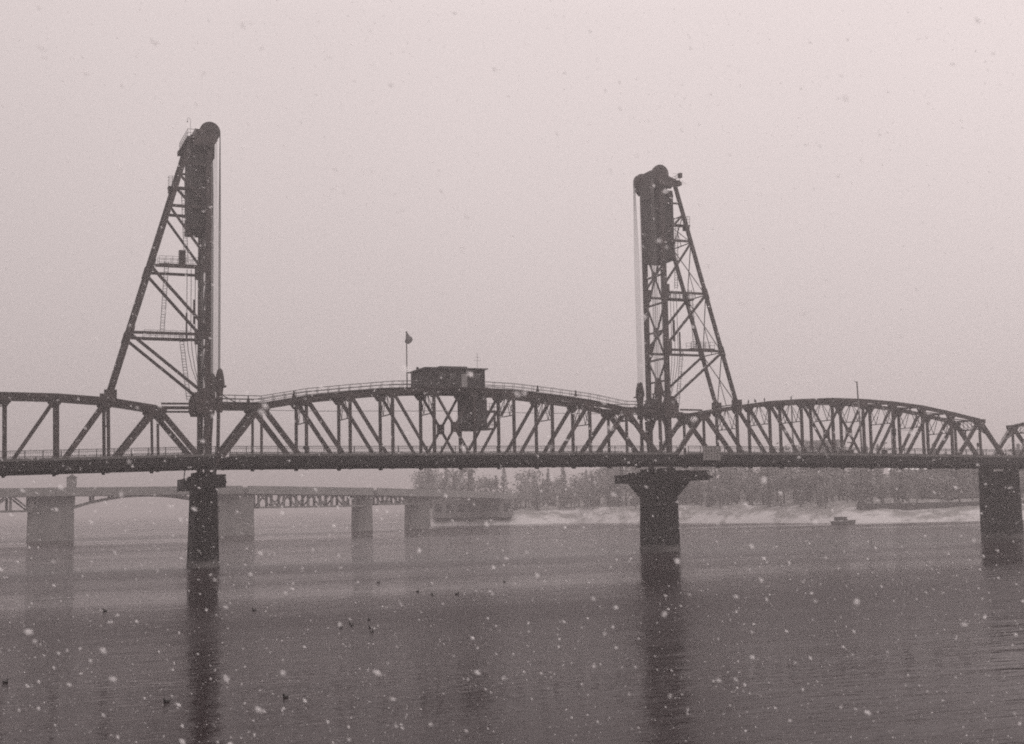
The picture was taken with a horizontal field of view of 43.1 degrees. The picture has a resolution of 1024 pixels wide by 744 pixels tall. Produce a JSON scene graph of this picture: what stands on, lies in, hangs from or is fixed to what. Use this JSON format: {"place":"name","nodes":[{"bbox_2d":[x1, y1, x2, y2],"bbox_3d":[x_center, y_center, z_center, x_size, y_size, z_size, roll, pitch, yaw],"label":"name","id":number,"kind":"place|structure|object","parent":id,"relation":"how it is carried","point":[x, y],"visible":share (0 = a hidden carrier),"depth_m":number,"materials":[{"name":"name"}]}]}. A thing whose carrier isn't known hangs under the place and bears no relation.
{"place":"outdoors","nodes":[
{"label":"outdoors","id":0,"kind":"place"},
{"bbox_2d":[0,511,1023,743],"bbox_3d":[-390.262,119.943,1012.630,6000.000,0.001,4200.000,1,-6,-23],"label":"water","id":1,"kind":"structure","parent":0,"point":[772,633],"depth_m":80.79,"materials":[{"name":"black liquid"}]},
{"bbox_2d":[26,496,73,541],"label":"pier","id":2,"kind":"structure","parent":1,"relation":"in","point":[50,518],"depth_m":396.29,"materials":[{"name":"concrete"}]},
{"bbox_2d":[177,465,226,567],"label":"bridge pier","id":3,"kind":"structure","parent":1,"relation":"in","point":[203,539],"depth_m":186.97,"materials":[{"name":"concrete"}]},
{"bbox_2d":[0,392,215,477],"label":"truss span","id":4,"kind":"object","parent":3,"relation":"on","point":[68,462],"visible":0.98,"depth_m":181.33,"materials":[{"name":"paint"}]},
{"bbox_2d":[100,118,220,474],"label":"lift tower","id":5,"kind":"structure","parent":3,"relation":"on","point":[201,404],"depth_m":191.52,"materials":[{"name":"metal"}]},
{"bbox_2d":[184,149,211,237],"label":"counterweight","id":6,"kind":"object","parent":5,"relation":"hanging from","point":[195,174],"visible":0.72,"depth_m":192.77,"materials":[{"name":"concrete"}]},
{"bbox_2d":[217,490,253,535],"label":"pier","id":7,"kind":"structure","parent":1,"relation":"in","point":[235,514],"depth_m":424.39,"materials":[{"name":"concrete"}]},
{"bbox_2d":[0,474,546,512],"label":"deck bridge","id":8,"kind":"structure","parent":7,"relation":"on","point":[71,488],"depth_m":436.13,"materials":[{"name":"grey concrete"}]},
{"bbox_2d":[351,495,372,530],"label":"pier","id":9,"kind":"structure","parent":1,"relation":"in","point":[361,518],"depth_m":463.58,"materials":[{"name":"concrete"}]},
{"bbox_2d":[404,497,430,528],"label":"pier","id":10,"kind":"structure","parent":1,"relation":"in","point":[417,517],"depth_m":494.53,"materials":[{"name":"concrete"}]},
{"bbox_2d":[615,463,712,550],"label":"bridge pier","id":11,"kind":"structure","parent":1,"relation":"in","point":[658,491],"depth_m":216.52,"materials":[{"name":"concrete"}]},
{"bbox_2d":[633,165,741,469],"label":"lift tower","id":12,"kind":"structure","parent":11,"relation":"on","point":[646,185],"depth_m":223.81,"materials":[{"name":"metal"}]},
{"bbox_2d":[210,357,677,471],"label":"lift span","id":13,"kind":"object","parent":12,"relation":"hanging from","point":[468,390],"visible":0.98,"depth_m":203.71,"materials":[{"name":"paint"}]},
{"bbox_2d":[405,331,412,386],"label":"flag pole","id":14,"kind":"object","parent":13,"relation":"on","point":[408,339],"visible":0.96,"depth_m":208.62,"materials":[{"name":"metal"}]},
{"bbox_2d":[641,189,674,265],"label":"counterweight","id":15,"kind":"object","parent":12,"relation":"hanging from","point":[651,216],"visible":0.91,"depth_m":223.83,"materials":[{"name":"concrete"}]},
{"bbox_2d":[830,517,855,523],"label":"moored boat","id":16,"kind":"object","parent":1,"relation":"on","point":[841,520],"visible":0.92,"depth_m":417.39,"materials":[{"name":"paint"}]},
{"bbox_2d":[978,466,1023,538],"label":"bridge pier","id":17,"kind":"structure","parent":1,"relation":"in","point":[1001,517],"depth_m":246.30,"materials":[{"name":"concrete"}]},
{"bbox_2d":[639,398,1023,469],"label":"truss span","id":18,"kind":"object","parent":17,"relation":"on","point":[956,459],"visible":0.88,"depth_m":232.42,"materials":[{"name":"paint"}]},
{"bbox_2d":[703,446,720,459],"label":"sign board","id":19,"kind":"object","parent":18,"relation":"attached to","point":[711,452],"visible":1,"depth_m":213.53,"materials":[{"name":"paint"}]},
{"bbox_2d":[854,381,862,453],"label":"lamp pole","id":20,"kind":"object","parent":18,"relation":"on","point":[859,416],"visible":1,"depth_m":226.64,"materials":[{"name":"grey metal"}]},
{"bbox_2d":[963,422,1023,469],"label":"truss span","id":21,"kind":"object","parent":17,"relation":"on","point":[1012,430],"visible":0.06,"depth_m":255.22,"materials":[{"name":"paint"}]},
{"bbox_2d":[0,0,1023,518],"label":"sky","id":22,"kind":"structure","parent":0,"point":[457,176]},
{"bbox_2d":[430,497,1023,525],"bbox_3d":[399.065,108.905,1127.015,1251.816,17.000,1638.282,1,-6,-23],"label":"riverbank","id":23,"kind":"structure","parent":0,"point":[785,512],"depth_m":488.73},
{"bbox_2d":[409,468,438,486],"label":"bare tree","id":24,"kind":"object","parent":23,"relation":"on","point":[435,470],"visible":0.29,"depth_m":652.50,"materials":[{"name":"grey plant"}]},
{"bbox_2d":[412,472,441,488],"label":"bare tree","id":25,"kind":"object","parent":23,"relation":"on","point":[425,480],"visible":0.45,"depth_m":618.59,"materials":[{"name":"grey plant"}]},
{"bbox_2d":[432,479,456,498],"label":"bare tree","id":26,"kind":"object","parent":23,"relation":"on","point":[439,487],"visible":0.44,"depth_m":582.55,"materials":[{"name":"grey plant"}]},
{"bbox_2d":[445,480,462,499],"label":"bare tree","id":27,"kind":"object","parent":23,"relation":"on","point":[457,486],"visible":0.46,"depth_m":573.76,"materials":[{"name":"grey plant"}]},
{"bbox_2d":[440,468,468,490],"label":"bare tree","id":28,"kind":"object","parent":23,"relation":"on","point":[451,475],"visible":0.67,"depth_m":589.99,"materials":[{"name":"grey plant"}]},
{"bbox_2d":[455,468,474,490],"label":"bare tree","id":29,"kind":"object","parent":23,"relation":"on","point":[467,471],"visible":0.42,"depth_m":590.60,"materials":[{"name":"grey plant"}]},
{"bbox_2d":[466,473,472,490],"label":"conifer tree","id":30,"kind":"object","parent":23,"relation":"on","point":[468,481],"visible":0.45,"depth_m":580.78,"materials":[{"name":"grey plant"}]},
{"bbox_2d":[432,498,512,517],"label":"building","id":31,"kind":"structure","parent":23,"relation":"on","point":[457,508],"depth_m":551.25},
{"bbox_2d":[462,477,487,490],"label":"bare tree","id":32,"kind":"object","parent":23,"relation":"on","point":[474,482],"visible":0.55,"depth_m":584.87,"materials":[{"name":"grey plant"}]},
{"bbox_2d":[467,480,485,490],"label":"bare tree","id":33,"kind":"object","parent":23,"relation":"on","point":[478,486],"visible":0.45,"depth_m":564.27,"materials":[{"name":"grey plant"}]},
{"bbox_2d":[474,472,505,491],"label":"bare tree","id":34,"kind":"object","parent":23,"relation":"on","point":[490,483],"visible":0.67,"depth_m":591.78,"materials":[{"name":"grey plant"}]},
{"bbox_2d":[493,475,498,491],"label":"conifer tree","id":35,"kind":"object","parent":23,"relation":"on","point":[496,483],"visible":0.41,"depth_m":576.03,"materials":[{"name":"grey plant"}]},
{"bbox_2d":[500,468,508,491],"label":"conifer tree","id":36,"kind":"object","parent":23,"relation":"on","point":[504,476],"visible":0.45,"depth_m":625.11,"materials":[{"name":"grey plant"}]},
{"bbox_2d":[507,487,521,510],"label":"bare tree","id":37,"kind":"object","parent":23,"relation":"on","point":[518,501],"visible":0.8,"depth_m":566.93,"materials":[{"name":"grey plant"}]},
{"bbox_2d":[511,470,536,506],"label":"bare tree","id":38,"kind":"object","parent":23,"relation":"on","point":[521,478],"visible":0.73,"depth_m":595.85,"materials":[{"name":"grey plant"}]},
{"bbox_2d":[514,479,533,506],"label":"bare tree","id":39,"kind":"object","parent":23,"relation":"on","point":[524,484],"visible":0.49,"depth_m":587.54,"materials":[{"name":"grey plant"}]},
{"bbox_2d":[515,467,544,505],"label":"bare tree","id":40,"kind":"object","parent":23,"relation":"on","point":[539,471],"visible":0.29,"depth_m":631.71,"materials":[{"name":"grey plant"}]},
{"bbox_2d":[533,483,542,509],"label":"conifer tree","id":41,"kind":"object","parent":23,"relation":"on","point":[537,499],"visible":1,"depth_m":573.69,"materials":[{"name":"grey plant"}]},
{"bbox_2d":[527,478,551,493],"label":"bare tree","id":42,"kind":"object","parent":23,"relation":"on","point":[541,487],"visible":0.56,"depth_m":601.29,"materials":[{"name":"grey plant"}]},
{"bbox_2d":[542,468,553,505],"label":"conifer tree","id":43,"kind":"object","parent":23,"relation":"on","point":[548,490],"visible":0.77,"depth_m":602.32,"materials":[{"name":"grey plant"}]},
{"bbox_2d":[550,486,556,505],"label":"conifer tree","id":44,"kind":"object","parent":23,"relation":"on","point":[555,501],"visible":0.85,"depth_m":587.10,"materials":[{"name":"grey plant"}]},
{"bbox_2d":[542,474,569,505],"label":"bare tree","id":45,"kind":"object","parent":23,"relation":"on","point":[558,480],"visible":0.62,"depth_m":605.04,"materials":[{"name":"grey plant"}]},
{"bbox_2d":[552,482,573,506],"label":"bare tree","id":46,"kind":"object","parent":23,"relation":"on","point":[561,487],"visible":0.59,"depth_m":592.97,"materials":[{"name":"grey plant"}]},
{"bbox_2d":[558,467,567,506],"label":"conifer tree","id":47,"kind":"object","parent":23,"relation":"on","point":[562,472],"visible":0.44,"depth_m":608.43,"materials":[{"name":"grey plant"}]},
{"bbox_2d":[560,489,570,507],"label":"bare tree","id":48,"kind":"object","parent":23,"relation":"on","point":[566,497],"visible":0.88,"depth_m":581.44,"materials":[{"name":"grey plant"}]},
{"bbox_2d":[557,480,580,506],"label":"bare tree","id":49,"kind":"object","parent":23,"relation":"on","point":[570,490],"visible":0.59,"depth_m":587.80,"materials":[{"name":"grey plant"}]},
{"bbox_2d":[569,479,590,505],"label":"bare tree","id":50,"kind":"object","parent":23,"relation":"on","point":[574,484],"visible":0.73,"depth_m":585.67,"materials":[{"name":"grey plant"}]},
{"bbox_2d":[567,469,598,505],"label":"bare tree","id":51,"kind":"object","parent":23,"relation":"on","point":[582,476],"visible":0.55,"depth_m":601.22,"materials":[{"name":"grey plant"}]},
{"bbox_2d":[583,483,601,508],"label":"bare tree","id":52,"kind":"object","parent":23,"relation":"on","point":[591,500],"visible":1,"depth_m":568.14,"materials":[{"name":"grey plant"}]},
{"bbox_2d":[593,478,601,506],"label":"conifer tree","id":53,"kind":"object","parent":23,"relation":"on","point":[597,495],"visible":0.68,"depth_m":576.50,"materials":[{"name":"grey plant"}]},
{"bbox_2d":[589,469,614,503],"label":"bare tree","id":54,"kind":"object","parent":23,"relation":"on","point":[604,476],"visible":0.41,"depth_m":590.81,"materials":[{"name":"grey plant"}]},
{"bbox_2d":[594,467,619,500],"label":"bare tree","id":55,"kind":"object","parent":23,"relation":"on","point":[604,470],"visible":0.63,"depth_m":579.43,"materials":[{"name":"grey plant"}]},
{"bbox_2d":[606,485,612,508],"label":"conifer tree","id":56,"kind":"object","parent":23,"relation":"on","point":[609,495],"visible":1,"depth_m":555.21,"materials":[{"name":"grey plant"}]},
{"bbox_2d":[597,476,622,506],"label":"bare tree","id":57,"kind":"object","parent":23,"relation":"on","point":[612,482],"visible":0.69,"depth_m":573.86,"materials":[{"name":"grey plant"}]},
{"bbox_2d":[603,467,628,496],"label":"bare tree","id":58,"kind":"object","parent":23,"relation":"on","point":[616,487],"visible":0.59,"depth_m":577.86,"materials":[{"name":"grey plant"}]},
{"bbox_2d":[619,484,633,505],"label":"bare tree","id":59,"kind":"object","parent":23,"relation":"on","point":[628,487],"visible":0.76,"depth_m":562.01,"materials":[{"name":"grey plant"}]},
{"bbox_2d":[613,466,641,503],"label":"bare tree","id":60,"kind":"object","parent":23,"relation":"on","point":[634,469],"visible":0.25,"depth_m":582.58,"materials":[{"name":"grey plant"}]},
{"bbox_2d":[632,492,637,508],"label":"conifer tree","id":61,"kind":"object","parent":23,"relation":"on","point":[635,501],"visible":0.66,"depth_m":544.17,"materials":[{"name":"grey plant"}]},
{"bbox_2d":[687,467,711,505],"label":"bare tree","id":62,"kind":"object","parent":23,"relation":"on","point":[696,489],"visible":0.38,"depth_m":524.55,"materials":[{"name":"grey plant"}]},
{"bbox_2d":[691,467,717,495],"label":"bare tree","id":63,"kind":"object","parent":23,"relation":"on","point":[704,484],"visible":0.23,"depth_m":540.95,"materials":[{"name":"grey plant"}]},
{"bbox_2d":[706,486,713,506],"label":"conifer tree","id":64,"kind":"object","parent":23,"relation":"on","point":[708,500],"visible":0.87,"depth_m":514.80,"materials":[{"name":"grey plant"}]},
{"bbox_2d":[705,480,716,505],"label":"conifer tree","id":65,"kind":"object","parent":23,"relation":"on","point":[710,483],"visible":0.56,"depth_m":523.23,"materials":[{"name":"grey plant"}]},
{"bbox_2d":[704,467,734,503],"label":"bare tree","id":66,"kind":"object","parent":23,"relation":"on","point":[713,468],"visible":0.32,"depth_m":527.77,"materials":[{"name":"grey plant"}]},
{"bbox_2d":[732,472,740,503],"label":"conifer tree","id":67,"kind":"object","parent":23,"relation":"on","point":[736,497],"visible":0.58,"depth_m":515.13,"materials":[{"name":"grey plant"}]},
{"bbox_2d":[732,469,761,504],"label":"bare tree","id":68,"kind":"object","parent":23,"relation":"on","point":[745,484],"visible":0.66,"depth_m":507.98,"materials":[{"name":"grey plant"}]},
{"bbox_2d":[731,450,770,503],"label":"bare tree","id":69,"kind":"object","parent":23,"relation":"on","point":[747,471],"visible":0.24,"depth_m":523.31,"materials":[{"name":"grey plant"}]},
{"bbox_2d":[756,467,766,504],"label":"conifer tree","id":70,"kind":"object","parent":23,"relation":"on","point":[764,485],"visible":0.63,"depth_m":500.69,"materials":[{"name":"grey plant"}]},
{"bbox_2d":[752,471,780,504],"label":"bare tree","id":71,"kind":"object","parent":23,"relation":"on","point":[764,480],"visible":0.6,"depth_m":493.38,"materials":[{"name":"grey plant"}]},
{"bbox_2d":[763,472,775,506],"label":"conifer tree","id":72,"kind":"object","parent":23,"relation":"on","point":[769,498],"visible":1,"depth_m":482.44,"materials":[{"name":"grey plant"}]},
{"bbox_2d":[761,467,787,502],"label":"bare tree","id":73,"kind":"object","parent":23,"relation":"on","point":[775,473],"visible":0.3,"depth_m":505.98,"materials":[{"name":"grey plant"}]},
{"bbox_2d":[765,467,797,502],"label":"bare tree","id":74,"kind":"object","parent":23,"relation":"on","point":[788,469],"visible":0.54,"depth_m":487.40,"materials":[{"name":"grey plant"}]},
{"bbox_2d":[769,472,794,505],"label":"bare tree","id":75,"kind":"object","parent":23,"relation":"on","point":[782,482],"visible":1,"depth_m":480.60,"materials":[{"name":"grey plant"}]},
{"bbox_2d":[774,439,808,502],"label":"bare tree","id":76,"kind":"object","parent":23,"relation":"on","point":[786,449],"visible":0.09,"depth_m":499.81,"materials":[{"name":"grey plant"}]},
{"bbox_2d":[780,469,806,502],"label":"bare tree","id":77,"kind":"object","parent":23,"relation":"on","point":[792,481],"visible":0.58,"depth_m":485.27,"materials":[{"name":"grey plant"}]},
{"bbox_2d":[781,470,811,503],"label":"bare tree","id":78,"kind":"object","parent":23,"relation":"on","point":[797,479],"visible":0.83,"depth_m":477.66,"materials":[{"name":"grey plant"}]},
{"bbox_2d":[795,479,804,506],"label":"conifer tree","id":79,"kind":"object","parent":23,"relation":"on","point":[800,498],"visible":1,"depth_m":469.15,"materials":[{"name":"grey plant"}]},
{"bbox_2d":[787,467,813,501],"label":"bare tree","id":80,"kind":"object","parent":23,"relation":"on","point":[801,474],"visible":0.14,"depth_m":495.35,"materials":[{"name":"grey plant"}]},
{"bbox_2d":[794,467,826,500],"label":"bare tree","id":81,"kind":"object","parent":23,"relation":"on","point":[811,470],"visible":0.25,"depth_m":491.42,"materials":[{"name":"grey plant"}]},
{"bbox_2d":[818,468,836,500],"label":"bare tree","id":82,"kind":"object","parent":23,"relation":"on","point":[834,478],"visible":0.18,"depth_m":493.07,"materials":[{"name":"grey plant"}]},
{"bbox_2d":[837,468,849,499],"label":"conifer tree","id":83,"kind":"object","parent":23,"relation":"on","point":[842,494],"visible":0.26,"depth_m":507.74,"materials":[{"name":"grey plant"}]},
{"bbox_2d":[848,468,858,501],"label":"conifer tree","id":84,"kind":"object","parent":23,"relation":"on","point":[854,489],"visible":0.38,"depth_m":473.96,"materials":[{"name":"grey plant"}]},
{"bbox_2d":[863,444,875,501],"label":"conifer tree","id":85,"kind":"object","parent":23,"relation":"on","point":[868,497],"visible":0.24,"depth_m":475.63,"materials":[{"name":"grey plant"}]},
{"bbox_2d":[858,468,883,502],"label":"bare tree","id":86,"kind":"object","parent":23,"relation":"on","point":[870,480],"visible":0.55,"depth_m":459.60,"materials":[{"name":"grey plant"}]},
{"bbox_2d":[867,469,894,502],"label":"bare tree","id":87,"kind":"object","parent":23,"relation":"on","point":[877,475],"visible":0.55,"depth_m":461.80,"materials":[{"name":"grey plant"}]},
{"bbox_2d":[874,469,887,501],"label":"conifer tree","id":88,"kind":"object","parent":23,"relation":"on","point":[876,494],"visible":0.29,"depth_m":472.52,"materials":[{"name":"grey plant"}]},
{"bbox_2d":[879,473,907,500],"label":"bare tree","id":89,"kind":"object","parent":23,"relation":"on","point":[893,478],"visible":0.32,"depth_m":457.63,"materials":[{"name":"grey plant"}]},
{"bbox_2d":[889,468,914,501],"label":"bare tree","id":90,"kind":"object","parent":23,"relation":"on","point":[910,481],"visible":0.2,"depth_m":475.22,"materials":[{"name":"grey plant"}]},
{"bbox_2d":[896,469,909,501],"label":"conifer tree","id":91,"kind":"object","parent":23,"relation":"on","point":[902,492],"visible":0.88,"depth_m":448.10,"materials":[{"name":"grey plant"}]},
{"bbox_2d":[887,468,923,501],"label":"bare tree","id":92,"kind":"object","parent":23,"relation":"on","point":[906,477],"visible":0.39,"depth_m":461.25,"materials":[{"name":"grey plant"}]},
{"bbox_2d":[917,468,927,499],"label":"conifer tree","id":93,"kind":"object","parent":23,"relation":"on","point":[922,475],"visible":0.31,"depth_m":475.25,"materials":[{"name":"grey plant"}]},
{"bbox_2d":[913,473,943,499],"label":"bare tree","id":94,"kind":"object","parent":23,"relation":"on","point":[927,488],"visible":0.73,"depth_m":461.54,"materials":[{"name":"grey plant"}]},
{"bbox_2d":[929,443,940,498],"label":"conifer tree","id":95,"kind":"object","parent":23,"relation":"on","point":[935,475],"visible":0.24,"depth_m":473.60,"materials":[{"name":"grey plant"}]},
{"bbox_2d":[856,501,1023,509],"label":"seawall","id":96,"kind":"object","parent":23,"relation":"on","point":[910,506],"visible":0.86,"depth_m":441.09,"materials":[{"name":"grey concrete"}]},
{"bbox_2d":[924,468,955,484],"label":"bare tree","id":97,"kind":"object","parent":23,"relation":"on","point":[939,473],"visible":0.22,"depth_m":494.29,"materials":[{"name":"grey plant"}]},
{"bbox_2d":[929,473,954,501],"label":"bare tree","id":98,"kind":"object","parent":23,"relation":"on","point":[945,481],"visible":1,"depth_m":443.88,"materials":[{"name":"grey plant"}]},
{"bbox_2d":[947,469,976,501],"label":"bare tree","id":99,"kind":"object","parent":23,"relation":"on","point":[958,485],"visible":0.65,"depth_m":450.08,"materials":[{"name":"grey plant"}]},
{"bbox_2d":[959,469,978,499],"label":"bare tree","id":100,"kind":"object","parent":23,"relation":"on","point":[974,472],"visible":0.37,"depth_m":474.75,"materials":[{"name":"grey plant"}]},
{"bbox_2d":[513,470,1023,505],"bbox_3d":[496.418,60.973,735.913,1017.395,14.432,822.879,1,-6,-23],"label":"hill","id":101,"kind":"structure","parent":0,"point":[788,497],"depth_m":558.25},
{"bbox_2d":[805,439,846,492],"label":"building","id":102,"kind":"structure","parent":101,"relation":"on","point":[816,443],"depth_m":540.34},
{"bbox_2d":[888,468,995,497],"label":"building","id":103,"kind":"structure","parent":101,"relation":"on","point":[967,494],"depth_m":501.12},
{"bbox_2d":[790,396,793,451],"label":"lamp pole","id":104,"kind":"object","parent":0,"point":[792,423],"visible":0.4,"depth_m":243.40,"materials":[{"name":"grey metal"}]},
{"bbox_2d":[890,429,913,452],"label":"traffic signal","id":105,"kind":"object","parent":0,"point":[893,432],"visible":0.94,"depth_m":235.31,"materials":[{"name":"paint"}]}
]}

